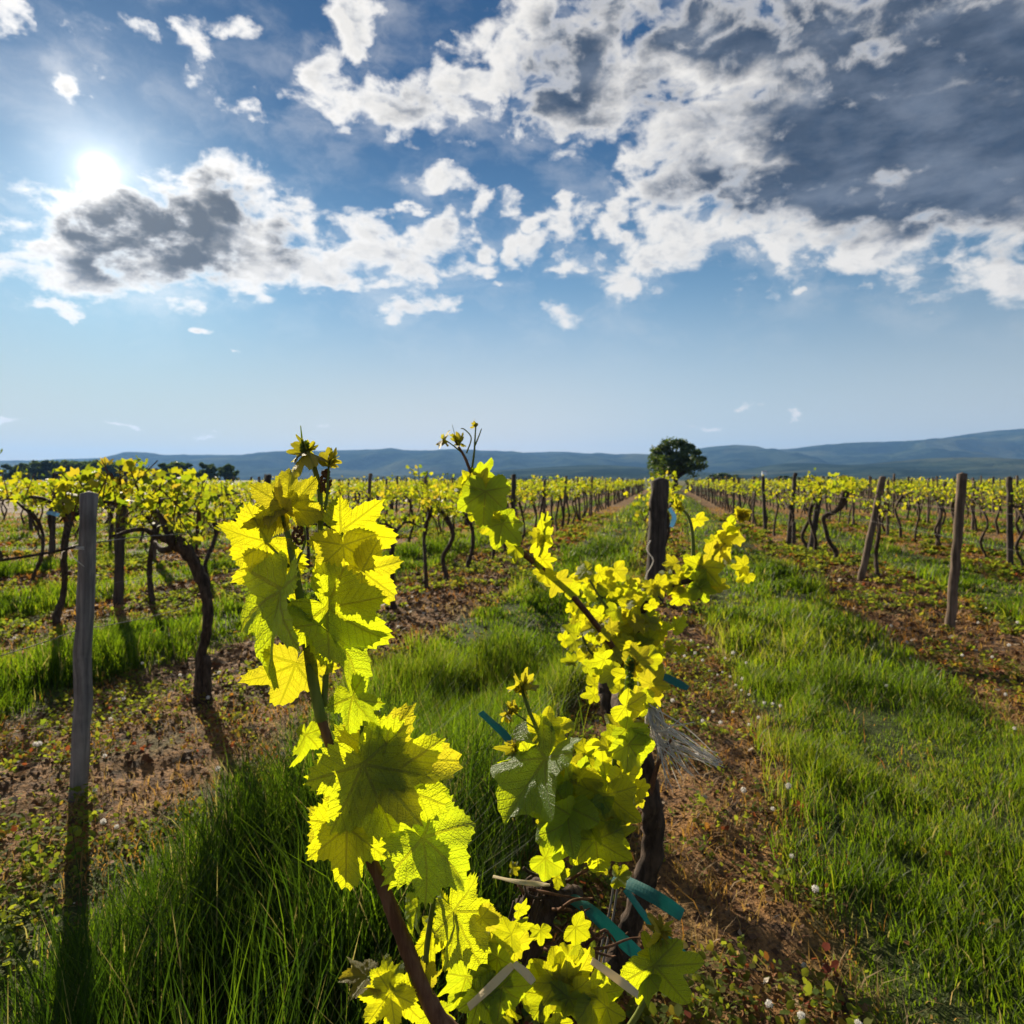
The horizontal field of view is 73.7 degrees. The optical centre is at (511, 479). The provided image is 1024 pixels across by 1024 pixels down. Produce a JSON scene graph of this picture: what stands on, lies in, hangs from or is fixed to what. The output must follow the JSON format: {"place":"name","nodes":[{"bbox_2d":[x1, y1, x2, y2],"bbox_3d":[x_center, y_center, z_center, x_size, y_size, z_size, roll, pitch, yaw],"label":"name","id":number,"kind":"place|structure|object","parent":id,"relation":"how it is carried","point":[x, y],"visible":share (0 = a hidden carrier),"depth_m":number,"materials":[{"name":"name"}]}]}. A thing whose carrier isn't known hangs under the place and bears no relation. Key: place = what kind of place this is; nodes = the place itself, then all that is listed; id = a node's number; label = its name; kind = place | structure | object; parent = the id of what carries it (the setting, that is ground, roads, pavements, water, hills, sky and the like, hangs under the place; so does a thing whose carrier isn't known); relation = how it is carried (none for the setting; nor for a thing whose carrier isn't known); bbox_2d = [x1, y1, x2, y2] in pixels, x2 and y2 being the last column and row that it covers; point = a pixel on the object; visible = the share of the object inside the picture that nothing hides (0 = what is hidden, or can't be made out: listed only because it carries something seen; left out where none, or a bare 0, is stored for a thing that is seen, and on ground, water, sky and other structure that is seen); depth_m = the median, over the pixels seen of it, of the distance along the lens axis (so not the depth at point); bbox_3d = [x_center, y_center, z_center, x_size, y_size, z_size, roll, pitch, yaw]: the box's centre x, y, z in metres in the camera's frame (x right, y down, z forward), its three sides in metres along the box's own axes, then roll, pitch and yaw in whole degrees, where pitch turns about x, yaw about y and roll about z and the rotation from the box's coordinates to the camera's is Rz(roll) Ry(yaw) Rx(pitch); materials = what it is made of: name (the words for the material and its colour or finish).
{"place":"outdoors","nodes":[
{"label":"outdoors","id":0,"kind":"place"},
{"bbox_2d":[0,480,1023,1023],"bbox_3d":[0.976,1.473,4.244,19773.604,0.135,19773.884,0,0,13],"label":"ground","id":1,"kind":"structure","parent":0,"point":[768,940],"depth_m":3.27,"materials":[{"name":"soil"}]},
{"bbox_2d":[0,463,18,480],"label":"distant tree","id":2,"kind":"object","parent":1,"relation":"on","point":[8,475],"visible":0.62,"depth_m":298.42,"materials":[{"name":"green plant"}]},
{"bbox_2d":[0,468,35,558],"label":"grapevine","id":3,"kind":"object","parent":1,"relation":"on","point":[1,555],"visible":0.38,"depth_m":12.71,"materials":[{"name":"green plant"}]},
{"bbox_2d":[7,462,31,482],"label":"distant tree","id":4,"kind":"object","parent":1,"relation":"on","point":[14,468],"visible":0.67,"depth_m":299.29,"materials":[{"name":"green plant"}]},
{"bbox_2d":[0,482,61,581],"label":"grapevine","id":5,"kind":"object","parent":1,"relation":"on","point":[39,524],"visible":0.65,"depth_m":9.89,"materials":[{"name":"green plant"}]},
{"bbox_2d":[21,460,46,480],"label":"distant tree","id":6,"kind":"object","parent":1,"relation":"on","point":[31,465],"visible":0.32,"depth_m":324.69,"materials":[{"name":"green plant"}]},
{"bbox_2d":[33,460,59,480],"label":"distant tree","id":7,"kind":"object","parent":1,"relation":"on","point":[44,464],"visible":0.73,"depth_m":322.77,"materials":[{"name":"green plant"}]},
{"bbox_2d":[30,459,63,479],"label":"distant tree","id":8,"kind":"object","parent":1,"relation":"on","point":[54,465],"visible":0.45,"depth_m":326.02,"materials":[{"name":"green plant"}]},
{"bbox_2d":[48,473,57,554],"bbox_3d":[-9.109,0.771,13.548,0.180,1.830,0.108,0,0,-17],"label":"vineyard post","id":9,"kind":"object","parent":1,"relation":"on","point":[52,530],"visible":0.5,"depth_m":13.51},
{"bbox_2d":[0,448,156,625],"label":"grapevine","id":10,"kind":"object","parent":1,"relation":"on","point":[60,604],"visible":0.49,"depth_m":6.85,"materials":[{"name":"green plant"}]},
{"bbox_2d":[68,491,98,801],"bbox_3d":[-1.977,0.839,3.139,0.133,1.575,0.089,0,0,13],"label":"vineyard post","id":11,"kind":"object","parent":1,"relation":"on","point":[82,677],"visible":0.81,"depth_m":3.11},
{"bbox_2d":[0,545,78,561],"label":"trellis wire","id":12,"kind":"object","parent":11,"relation":"attached to","point":[37,554],"visible":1,"depth_m":2.98,"materials":[{"name":"black metal"}]},
{"bbox_2d":[1,607,187,655],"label":"trellis wire","id":13,"kind":"object","parent":11,"relation":"attached to","point":[93,627],"visible":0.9,"depth_m":3.08,"materials":[{"name":"silver metal"}]},
{"bbox_2d":[79,459,115,479],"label":"distant tree","id":14,"kind":"object","parent":1,"relation":"on","point":[93,463],"visible":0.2,"depth_m":319.65,"materials":[{"name":"green plant"}]},
{"bbox_2d":[77,500,130,544],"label":"grapevine","id":15,"kind":"object","parent":1,"relation":"on","point":[111,525],"visible":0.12,"depth_m":14.86,"materials":[{"name":"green plant"}]},
{"bbox_2d":[102,461,127,477],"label":"distant tree","id":16,"kind":"object","parent":1,"relation":"on","point":[111,469],"visible":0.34,"depth_m":323.42,"materials":[{"name":"green plant"}]},
{"bbox_2d":[113,477,126,606],"bbox_3d":[-4.567,0.804,7.942,0.146,1.671,0.126,0,0,13],"label":"vineyard post","id":17,"kind":"object","parent":1,"relation":"on","point":[119,586],"visible":0.49,"depth_m":7.90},
{"bbox_2d":[49,455,241,705],"bbox_3d":[-2.272,0.693,4.810,0.997,1.684,2.022,0,0,13],"label":"grapevine","id":18,"kind":"object","parent":1,"relation":"on","point":[67,491],"visible":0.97,"depth_m":4.43,"materials":[{"name":"green plant"}]},
{"bbox_2d":[105,478,202,603],"bbox_3d":[-4.223,0.716,8.127,0.493,1.622,1.347,0,0,17],"label":"grapevine","id":19,"kind":"object","parent":1,"relation":"on","point":[150,588],"visible":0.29,"depth_m":8.03,"materials":[{"name":"green plant"}]},
{"bbox_2d":[160,461,191,479],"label":"distant tree","id":20,"kind":"object","parent":1,"relation":"on","point":[171,465],"visible":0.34,"depth_m":257.85,"materials":[{"name":"green plant"}]},
{"bbox_2d":[161,478,230,554],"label":"grapevine","id":21,"kind":"object","parent":1,"relation":"on","point":[196,545],"visible":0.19,"depth_m":13.40,"materials":[{"name":"green plant"}]},
{"bbox_2d":[159,476,240,583],"bbox_3d":[-4.212,0.752,9.294,0.458,1.598,1.492,0,0,17],"label":"grapevine","id":22,"kind":"object","parent":1,"relation":"on","point":[213,542],"visible":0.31,"depth_m":9.33,"materials":[{"name":"green plant"}]},
{"bbox_2d":[195,462,215,482],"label":"distant tree","id":23,"kind":"object","parent":1,"relation":"on","point":[200,473],"visible":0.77,"depth_m":258.70,"materials":[{"name":"green plant"}]},
{"bbox_2d":[217,464,236,481],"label":"distant tree","id":24,"kind":"object","parent":1,"relation":"on","point":[220,469],"visible":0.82,"depth_m":249.12,"materials":[{"name":"green plant"}]},
{"bbox_2d":[218,465,239,483],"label":"distant tree","id":25,"kind":"object","parent":1,"relation":"on","point":[231,469],"visible":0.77,"depth_m":250.05,"materials":[{"name":"green plant"}]},
{"bbox_2d":[216,480,253,521],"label":"grapevine","id":26,"kind":"object","parent":1,"relation":"on","point":[243,496],"visible":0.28,"depth_m":14.69,"materials":[{"name":"green plant"}]},
{"bbox_2d":[223,480,270,539],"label":"grapevine","id":27,"kind":"object","parent":1,"relation":"on","point":[249,495],"visible":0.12,"depth_m":10.06,"materials":[{"name":"green plant"}]},
{"bbox_2d":[289,495,328,565],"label":"grapevine","id":28,"kind":"object","parent":1,"relation":"on","point":[308,547],"visible":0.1,"depth_m":11.63,"materials":[{"name":"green plant"}]},
{"bbox_2d":[314,475,363,506],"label":"grapevine","id":29,"kind":"object","parent":1,"relation":"on","point":[330,490],"visible":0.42,"depth_m":12.97,"materials":[{"name":"green plant"}]},
{"bbox_2d":[290,485,395,533],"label":"grapevine","id":30,"kind":"object","parent":1,"relation":"on","point":[382,496],"visible":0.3,"depth_m":6.83,"materials":[{"name":"green plant"}]},
{"bbox_2d":[349,476,367,503],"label":"grapevine","id":31,"kind":"object","parent":1,"relation":"on","point":[362,486],"visible":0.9,"depth_m":20.47,"materials":[{"name":"green plant"}]},
{"bbox_2d":[216,426,502,1023],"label":"grapevine","id":32,"kind":"object","parent":1,"relation":"on","point":[374,777],"visible":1,"depth_m":0.84,"materials":[{"name":"green plant"}]},
{"bbox_2d":[377,473,405,524],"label":"grapevine","id":33,"kind":"object","parent":1,"relation":"on","point":[390,492],"visible":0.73,"depth_m":15.03,"materials":[{"name":"green plant"}]},
{"bbox_2d":[375,494,429,608],"bbox_3d":[-1.313,0.840,7.797,0.406,1.341,1.421,0,0,23],"label":"grapevine","id":34,"kind":"object","parent":1,"relation":"on","point":[404,519],"visible":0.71,"depth_m":7.84,"materials":[{"name":"green plant"}]},
{"bbox_2d":[396,478,422,541],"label":"grapevine","id":35,"kind":"object","parent":1,"relation":"on","point":[411,486],"visible":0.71,"depth_m":16.30,"materials":[{"name":"green plant"}]},
{"bbox_2d":[397,464,456,589],"bbox_3d":[-1.093,0.659,8.906,0.438,1.712,1.438,0,0,14],"label":"grapevine","id":36,"kind":"object","parent":1,"relation":"on","point":[430,508],"visible":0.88,"depth_m":8.92,"materials":[{"name":"green plant"}]},
{"bbox_2d":[414,473,460,581],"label":"grapevine","id":37,"kind":"object","parent":1,"relation":"on","point":[445,515],"visible":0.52,"depth_m":9.83,"materials":[{"name":"green plant"}]},
{"bbox_2d":[449,484,474,567],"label":"grapevine","id":38,"kind":"object","parent":1,"relation":"on","point":[469,558],"visible":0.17,"depth_m":11.16,"materials":[{"name":"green plant"}]},
{"bbox_2d":[0,616,1023,1023],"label":"grass","id":39,"kind":"structure","parent":1,"relation":"on","point":[334,924],"depth_m":2.40,"materials":[{"name":"plant"}]},
{"bbox_2d":[0,512,1023,1023],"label":"weeds","id":40,"kind":"object","parent":1,"relation":"on","point":[706,990],"visible":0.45,"depth_m":4.31,"materials":[{"name":"green plant"}]},
{"bbox_2d":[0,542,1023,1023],"bbox_3d":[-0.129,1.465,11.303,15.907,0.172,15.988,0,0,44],"label":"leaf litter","id":41,"kind":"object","parent":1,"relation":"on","point":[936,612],"visible":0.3,"depth_m":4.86,"materials":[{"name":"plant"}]},
{"bbox_2d":[503,485,521,553],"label":"grapevine","id":42,"kind":"object","parent":1,"relation":"on","point":[519,491],"visible":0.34,"depth_m":13.79,"materials":[{"name":"green plant"}]},
{"bbox_2d":[511,474,515,510],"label":"vineyard post","id":43,"kind":"object","parent":1,"relation":"on","point":[513,487],"visible":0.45,"depth_m":13.86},
{"bbox_2d":[510,485,532,546],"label":"grapevine","id":44,"kind":"object","parent":1,"relation":"on","point":[520,506],"visible":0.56,"depth_m":14.89,"materials":[{"name":"green plant"}]},
{"bbox_2d":[519,476,543,527],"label":"grapevine","id":45,"kind":"object","parent":1,"relation":"on","point":[532,494],"visible":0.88,"depth_m":15.88,"materials":[{"name":"green plant"}]},
{"bbox_2d":[531,475,558,519],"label":"grapevine","id":46,"kind":"object","parent":1,"relation":"on","point":[543,492],"visible":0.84,"depth_m":17.20,"materials":[{"name":"green plant"}]},
{"bbox_2d":[539,479,559,525],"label":"grapevine","id":47,"kind":"object","parent":1,"relation":"on","point":[554,494],"visible":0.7,"depth_m":18.36,"materials":[{"name":"green plant"}]},
{"bbox_2d":[553,480,565,530],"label":"grapevine","id":48,"kind":"object","parent":1,"relation":"on","point":[558,499],"visible":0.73,"depth_m":19.58,"materials":[{"name":"green plant"}]},
{"bbox_2d":[415,898,704,1023],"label":"grapevine","id":49,"kind":"object","parent":1,"relation":"on","point":[564,985],"visible":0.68,"depth_m":0.99,"materials":[{"name":"green plant"}]},
{"bbox_2d":[467,962,513,1010],"bbox_3d":[-0.028,0.701,0.944,0.069,0.040,0.015,0,0,-26],"label":"straw band","id":50,"kind":"object","parent":49,"relation":"attached to","point":[494,983],"visible":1,"depth_m":0.94,"materials":[{"name":"beige"}]},
{"bbox_2d":[511,961,535,984],"bbox_3d":[0.016,0.686,0.950,0.035,0.014,0.011,0,0,36],"label":"straw band","id":51,"kind":"object","parent":49,"relation":"attached to","point":[524,972],"visible":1,"depth_m":0.95,"materials":[{"name":"beige"}]},
{"bbox_2d":[590,958,638,997],"bbox_3d":[0.144,0.700,0.960,0.067,0.037,0.011,0,0,18],"label":"straw band","id":52,"kind":"object","parent":49,"relation":"attached to","point":[622,982],"visible":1,"depth_m":0.96,"materials":[{"name":"beige"}]},
{"bbox_2d":[552,476,567,526],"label":"grapevine","id":53,"kind":"object","parent":1,"relation":"on","point":[563,485],"visible":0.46,"depth_m":20.84,"materials":[{"name":"green plant"}]},
{"bbox_2d":[561,477,573,524],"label":"grapevine","id":54,"kind":"object","parent":1,"relation":"on","point":[568,490],"visible":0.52,"depth_m":22.08,"materials":[{"name":"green plant"}]},
{"bbox_2d":[484,652,654,1023],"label":"grapevine","id":55,"kind":"object","parent":1,"relation":"on","point":[581,805],"visible":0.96,"depth_m":1.27,"materials":[{"name":"green plant"}]},
{"bbox_2d":[478,710,511,741],"bbox_3d":[-0.023,0.541,1.454,0.026,0.066,0.133,0,0,-40],"label":"tie strip","id":56,"kind":"object","parent":55,"relation":"attached to","point":[501,731],"visible":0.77,"depth_m":1.47,"materials":[{"name":"teal plastic"}]},
{"bbox_2d":[492,875,549,885],"bbox_3d":[0.017,0.743,1.262,0.107,0.013,0.015,0,0,5],"label":"straw band","id":57,"kind":"object","parent":55,"relation":"on","point":[526,882],"visible":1,"depth_m":1.26,"materials":[{"name":"beige"}]},
{"bbox_2d":[523,873,553,899],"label":"tendrils","id":58,"kind":"object","parent":55,"relation":"attached to","point":[532,896],"visible":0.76,"depth_m":1.26,"materials":[{"name":"brown plant"}]},
{"bbox_2d":[571,894,641,956],"bbox_3d":[0.177,0.852,1.292,0.165,0.091,0.033,0,0,26],"label":"tie strip","id":59,"kind":"object","parent":55,"relation":"attached to","point":[598,918],"visible":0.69,"depth_m":1.28,"materials":[{"name":"teal plastic"}]},
{"bbox_2d":[602,889,617,962],"bbox_3d":[0.178,0.923,1.327,0.012,0.233,0.114,0,0,35],"label":"trellis wire","id":60,"kind":"object","parent":55,"relation":"attached to","point":[612,919],"visible":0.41,"depth_m":1.36,"materials":[{"name":"silver metal"}]},
{"bbox_2d":[574,477,588,519],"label":"grapevine","id":61,"kind":"object","parent":1,"relation":"on","point":[582,487],"visible":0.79,"depth_m":24.30,"materials":[{"name":"green plant"}]},
{"bbox_2d":[436,420,755,837],"bbox_3d":[0.393,0.706,2.295,0.851,1.711,1.596,0,0,13],"label":"grapevine","id":62,"kind":"object","parent":1,"relation":"on","point":[622,618],"visible":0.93,"depth_m":2.36,"materials":[{"name":"green plant"}]},
{"bbox_2d":[663,674,689,689],"bbox_3d":[0.554,0.695,2.376,0.122,0.054,0.028,0,0,25],"label":"tie strip","id":63,"kind":"object","parent":62,"relation":"attached to","point":[674,681],"visible":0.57,"depth_m":2.37,"materials":[{"name":"teal plastic"}]},
{"bbox_2d":[208,477,1023,504],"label":"distant vineyard","id":64,"kind":"object","parent":1,"relation":"on","point":[620,485],"visible":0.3,"depth_m":52.31,"materials":[{"name":"green plant"}]},
{"bbox_2d":[580,642,672,981],"bbox_3d":[0.280,1.007,1.762,0.257,1.168,0.340,0,0,5],"label":"grapevine","id":65,"kind":"object","parent":1,"relation":"on","point":[651,859],"visible":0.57,"depth_m":1.75,"materials":[{"name":"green plant"}]},
{"bbox_2d":[611,877,684,920],"bbox_3d":[0.293,0.905,1.492,0.172,0.038,0.034,0,0,41],"label":"tie strip","id":66,"kind":"object","parent":65,"relation":"attached to","point":[665,903],"visible":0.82,"depth_m":1.47,"materials":[{"name":"teal plastic"}]},
{"bbox_2d":[623,889,684,950],"bbox_3d":[0.327,0.994,1.514,0.168,0.118,0.035,0,0,29],"label":"tie strip","id":67,"kind":"object","parent":65,"relation":"attached to","point":[641,911],"visible":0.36,"depth_m":1.53,"materials":[{"name":"teal plastic"}]},
{"bbox_2d":[645,703,722,791],"bbox_3d":[0.418,0.663,1.655,0.191,0.235,0.199,0,0,13],"label":"frayed twine","id":68,"kind":"object","parent":65,"relation":"attached to","point":[658,732],"visible":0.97,"depth_m":1.68,"materials":[{"name":"white"}]},
{"bbox_2d":[623,470,679,540],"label":"grapevine","id":69,"kind":"object","parent":1,"relation":"on","point":[645,512],"visible":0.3,"depth_m":8.35,"materials":[{"name":"green plant"}]},
{"bbox_2d":[645,477,668,604],"bbox_3d":[1.694,0.793,7.998,0.290,1.650,0.237,0,0,13],"label":"vineyard post","id":70,"kind":"object","parent":1,"relation":"on","point":[657,519],"visible":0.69,"depth_m":7.91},
{"bbox_2d":[648,468,691,571],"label":"grapevine","id":71,"kind":"object","parent":1,"relation":"on","point":[676,497],"visible":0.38,"depth_m":9.43,"materials":[{"name":"green plant"}]},
{"bbox_2d":[646,436,708,489],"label":"round tree","id":72,"kind":"object","parent":1,"relation":"on","point":[681,462],"visible":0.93,"depth_m":94.76,"materials":[{"name":"green plant"}]},
{"bbox_2d":[747,474,763,525],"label":"grapevine","id":73,"kind":"object","parent":1,"relation":"on","point":[753,485],"visible":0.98,"depth_m":21.79,"materials":[{"name":"green plant"}]},
{"bbox_2d":[761,476,766,529],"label":"vineyard post","id":74,"kind":"object","parent":1,"relation":"on","point":[764,503],"visible":0.88,"depth_m":19.45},
{"bbox_2d":[763,478,789,535],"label":"grapevine","id":75,"kind":"object","parent":1,"relation":"on","point":[776,494],"visible":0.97,"depth_m":18.27,"materials":[{"name":"green plant"}]},
{"bbox_2d":[773,491,801,543],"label":"grapevine","id":76,"kind":"object","parent":1,"relation":"on","point":[785,501],"visible":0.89,"depth_m":15.90,"materials":[{"name":"green plant"}]},
{"bbox_2d":[786,472,797,543],"bbox_3d":[6.529,0.759,15.954,0.109,1.868,0.113,5,2,-32],"label":"vineyard post","id":77,"kind":"object","parent":1,"relation":"on","point":[794,486],"visible":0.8,"depth_m":15.91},
{"bbox_2d":[791,490,814,547],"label":"grapevine","id":78,"kind":"object","parent":1,"relation":"on","point":[805,505],"visible":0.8,"depth_m":14.55,"materials":[{"name":"green plant"}]},
{"bbox_2d":[798,468,828,550],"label":"grapevine","id":79,"kind":"object","parent":1,"relation":"on","point":[813,494],"visible":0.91,"depth_m":13.58,"materials":[{"name":"green plant"}]},
{"bbox_2d":[808,476,824,548],"bbox_3d":[6.326,0.789,14.211,0.376,1.743,0.130,0,0,2],"label":"vineyard post","id":80,"kind":"object","parent":1,"relation":"on","point":[816,513],"visible":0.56,"depth_m":14.16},
{"bbox_2d":[797,471,876,557],"bbox_3d":[5.995,0.696,12.612,1.235,1.734,2.346,0,0,36],"label":"grapevine","id":81,"kind":"object","parent":1,"relation":"on","point":[844,484],"visible":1,"depth_m":12.52,"materials":[{"name":"green plant"}]},
{"bbox_2d":[857,476,885,580],"bbox_3d":[5.254,0.785,10.001,0.447,1.691,0.110,0,0,1],"label":"vineyard post","id":82,"kind":"object","parent":1,"relation":"on","point":[861,576],"visible":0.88,"depth_m":9.96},
{"bbox_2d":[847,485,906,576],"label":"grapevine","id":83,"kind":"object","parent":1,"relation":"on","point":[887,510],"visible":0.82,"depth_m":10.37,"materials":[{"name":"green plant"}]},
{"bbox_2d":[886,481,889,534],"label":"vineyard post","id":84,"kind":"object","parent":1,"relation":"on","point":[887,516],"visible":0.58,"depth_m":18.39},
{"bbox_2d":[885,477,929,537],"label":"grapevine","id":85,"kind":"object","parent":1,"relation":"on","point":[901,496],"visible":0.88,"depth_m":17.32,"materials":[{"name":"green plant"}]},
{"bbox_2d":[904,486,931,542],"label":"grapevine","id":86,"kind":"object","parent":1,"relation":"on","point":[917,500],"visible":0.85,"depth_m":16.12,"materials":[{"name":"green plant"}]},
{"bbox_2d":[913,481,953,545],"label":"grapevine","id":87,"kind":"object","parent":1,"relation":"on","point":[940,517],"visible":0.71,"depth_m":14.93,"materials":[{"name":"green plant"}]},
{"bbox_2d":[935,481,946,545],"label":"vineyard post","id":88,"kind":"object","parent":1,"relation":"on","point":[940,523],"visible":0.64,"depth_m":14.93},
{"bbox_2d":[929,479,971,521],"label":"grapevine","id":89,"kind":"object","parent":1,"relation":"on","point":[951,502],"visible":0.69,"depth_m":13.94,"materials":[{"name":"green plant"}]},
{"bbox_2d":[945,472,967,632],"bbox_3d":[4.248,0.776,6.547,0.221,1.695,0.098,0,0,0],"label":"vineyard post","id":90,"kind":"object","parent":1,"relation":"on","point":[955,567],"visible":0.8,"depth_m":6.51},
{"bbox_2d":[967,479,997,531],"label":"grapevine","id":91,"kind":"object","parent":1,"relation":"on","point":[975,499],"visible":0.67,"depth_m":19.69,"materials":[{"name":"green plant"}]},
{"bbox_2d":[966,488,1000,559],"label":"grapevine","id":92,"kind":"object","parent":1,"relation":"on","point":[983,508],"visible":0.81,"depth_m":12.58,"materials":[{"name":"green plant"}]},
{"bbox_2d":[984,483,1006,534],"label":"grapevine","id":93,"kind":"object","parent":1,"relation":"on","point":[996,519],"visible":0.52,"depth_m":18.52,"materials":[{"name":"green plant"}]},
{"bbox_2d":[986,483,1023,566],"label":"grapevine","id":94,"kind":"object","parent":1,"relation":"on","point":[1018,509],"visible":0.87,"depth_m":11.44,"materials":[{"name":"green plant"}]},
{"bbox_2d":[1006,476,1013,564],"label":"vineyard post","id":95,"kind":"object","parent":1,"relation":"on","point":[1009,526],"visible":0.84,"depth_m":11.61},
{"bbox_2d":[1013,486,1023,538],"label":"grapevine","id":96,"kind":"object","parent":1,"relation":"on","point":[1016,524],"visible":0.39,"depth_m":17.35,"materials":[{"name":"green plant"}]},
{"bbox_2d":[0,534,1023,710],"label":"meadow grass","id":97,"kind":"structure","parent":0,"point":[119,647],"depth_m":6.80,"materials":[{"name":"plant"}]},
{"bbox_2d":[0,429,1023,479],"bbox_3d":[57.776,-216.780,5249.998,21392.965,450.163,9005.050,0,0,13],"label":"hills","id":98,"kind":"structure","parent":0,"point":[720,459],"depth_m":4170.99,"materials":[{"name":"blue"}]},
{"bbox_2d":[0,495,1023,559],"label":"field grass","id":99,"kind":"structure","parent":0,"point":[884,546],"depth_m":20.14,"materials":[{"name":"plant"}]},
{"bbox_2d":[0,0,1023,460],"label":"sky","id":100,"kind":"structure","parent":0,"point":[228,227],"materials":[{"name":"blue"}]},
{"bbox_2d":[262,457,1023,479],"bbox_3d":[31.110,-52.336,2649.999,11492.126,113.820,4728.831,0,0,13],"label":"hills","id":101,"kind":"structure","parent":0,"point":[975,468],"depth_m":2210.93,"materials":[{"name":"blue"}]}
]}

